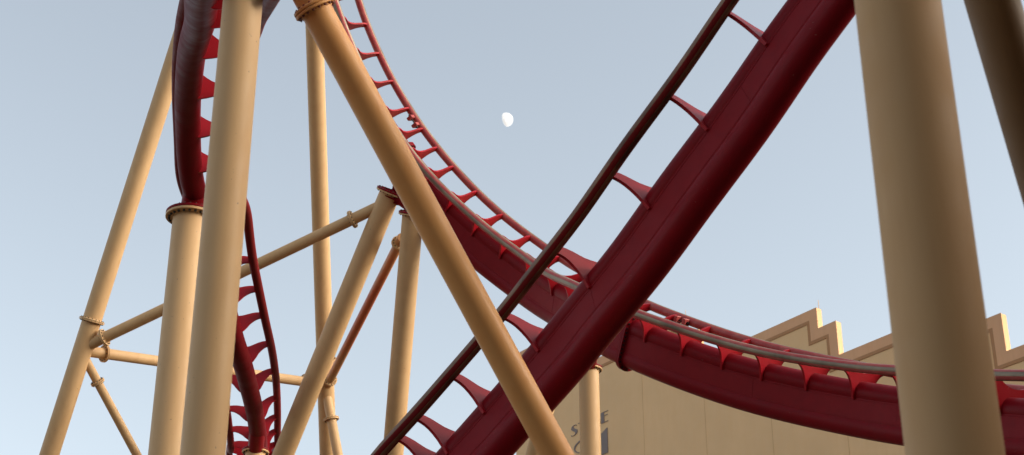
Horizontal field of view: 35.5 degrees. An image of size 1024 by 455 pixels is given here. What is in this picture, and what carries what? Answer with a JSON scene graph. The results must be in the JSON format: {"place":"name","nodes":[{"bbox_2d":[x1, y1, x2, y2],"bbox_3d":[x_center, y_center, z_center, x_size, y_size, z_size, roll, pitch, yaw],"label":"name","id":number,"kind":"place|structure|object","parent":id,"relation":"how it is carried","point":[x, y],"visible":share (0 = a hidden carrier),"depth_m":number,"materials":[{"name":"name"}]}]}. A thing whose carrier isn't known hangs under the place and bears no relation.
{"place":"outdoors","nodes":[
{"label":"outdoors","id":0,"kind":"place"},
{"bbox_2d":[0,0,1023,454],"label":"sky","id":1,"kind":"structure","parent":0,"point":[799,229],"materials":[{"name":"blue"}]},
{"bbox_2d":[502,113,512,126],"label":"moon","id":2,"kind":"object","parent":1,"relation":"in","point":[507,119],"visible":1,"depth_m":3189.84,"materials":[{"name":"grey"}]},
{"bbox_2d":[371,0,855,454],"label":"coaster track","id":3,"kind":"structure","parent":0,"point":[680,200],"depth_m":18.38,"materials":[{"name":"red metal"}]},
{"bbox_2d":[516,302,1023,454],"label":"soundstage building","id":4,"kind":"structure","parent":0,"point":[640,414],"depth_m":54.26,"materials":[{"name":"beige paint"}]},
{"label":"ground","id":5,"kind":"structure","parent":0,"visible":0},
{"bbox_2d":[39,32,173,454],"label":"support column","id":6,"kind":"structure","parent":5,"relation":"on","point":[91,318],"depth_m":36.03,"materials":[{"name":"beige metal"}]},
{"bbox_2d":[86,359,141,454],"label":"support brace","id":7,"kind":"object","parent":6,"relation":"attached to","point":[97,383],"visible":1,"depth_m":36.14,"materials":[{"name":"beige paint"}]},
{"bbox_2d":[91,345,322,386],"bbox_3d":[-7.218,3.403,38.548,0.402,1.407,7.216,-22,-34,37],"label":"support brace","id":8,"kind":"object","parent":6,"relation":"attached to","point":[103,353],"visible":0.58,"depth_m":36.84,"materials":[{"name":"beige paint"}]},
{"bbox_2d":[89,202,374,349],"bbox_3d":[-6.193,1.085,35.471,7.304,2.736,0.408,-8,-27,16],"label":"support brace","id":9,"kind":"object","parent":6,"relation":"attached to","point":[106,337],"visible":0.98,"depth_m":35.25,"materials":[{"name":"beige paint"}]},
{"bbox_2d":[148,202,202,454],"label":"support column","id":10,"kind":"structure","parent":5,"relation":"on","point":[184,219],"depth_m":25.96,"materials":[{"name":"beige metal"}]},
{"bbox_2d":[180,0,262,454],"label":"support column","id":11,"kind":"structure","parent":5,"relation":"on","point":[208,389],"depth_m":14.66,"materials":[{"name":"beige metal"}]},
{"bbox_2d":[242,446,268,454],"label":"support column","id":12,"kind":"structure","parent":5,"relation":"on","point":[246,450],"depth_m":37.29,"materials":[{"name":"beige metal"}]},
{"bbox_2d":[171,0,280,454],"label":"coaster track","id":13,"kind":"structure","parent":12,"relation":"on","point":[195,40],"depth_m":26.42,"materials":[{"name":"metal"}]},
{"bbox_2d":[305,24,335,454],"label":"support column","id":14,"kind":"structure","parent":5,"relation":"on","point":[318,167],"depth_m":39.92,"materials":[{"name":"beige metal"}]},
{"bbox_2d":[323,396,342,454],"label":"support brace","id":15,"kind":"object","parent":14,"relation":"attached to","point":[331,419],"visible":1,"depth_m":40.76,"materials":[{"name":"beige paint"}]},
{"bbox_2d":[324,233,400,388],"bbox_3d":[-3.593,2.166,38.030,0.350,1.010,7.824,8,-27,-16],"label":"support brace","id":16,"kind":"object","parent":14,"relation":"attached to","point":[373,294],"visible":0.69,"depth_m":37.56,"materials":[{"name":"orange paint"}]},
{"bbox_2d":[272,185,397,454],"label":"support column","id":17,"kind":"structure","parent":5,"relation":"on","point":[336,323],"depth_m":35.02,"materials":[{"name":"beige metal"}]},
{"bbox_2d":[384,209,421,454],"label":"support column","id":18,"kind":"structure","parent":5,"relation":"on","point":[403,322],"depth_m":34.45,"materials":[{"name":"beige metal"}]},
{"bbox_2d":[293,0,574,454],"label":"support column","id":19,"kind":"structure","parent":5,"relation":"on","point":[430,221],"depth_m":17.15,"materials":[{"name":"beige metal"}]},
{"bbox_2d":[525,409,554,454],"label":"support column","id":20,"kind":"structure","parent":5,"relation":"on","point":[531,450],"depth_m":32.25,"materials":[{"name":"beige metal"}]},
{"bbox_2d":[332,0,1023,454],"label":"coaster track","id":21,"kind":"structure","parent":20,"relation":"on","point":[860,402],"depth_m":28.12,"materials":[{"name":"red metal"}]},
{"bbox_2d":[579,363,601,454],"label":"support column","id":22,"kind":"structure","parent":5,"relation":"on","point":[589,416],"depth_m":30.81,"materials":[{"name":"beige metal"}]},
{"bbox_2d":[854,0,1005,454],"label":"support column","id":23,"kind":"structure","parent":5,"relation":"on","point":[947,394],"depth_m":8.54,"materials":[{"name":"beige metal"}]},
{"bbox_2d":[964,0,1023,204],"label":"support column","id":24,"kind":"structure","parent":5,"relation":"on","point":[997,26],"depth_m":10.37,"materials":[{"name":"beige metal"}]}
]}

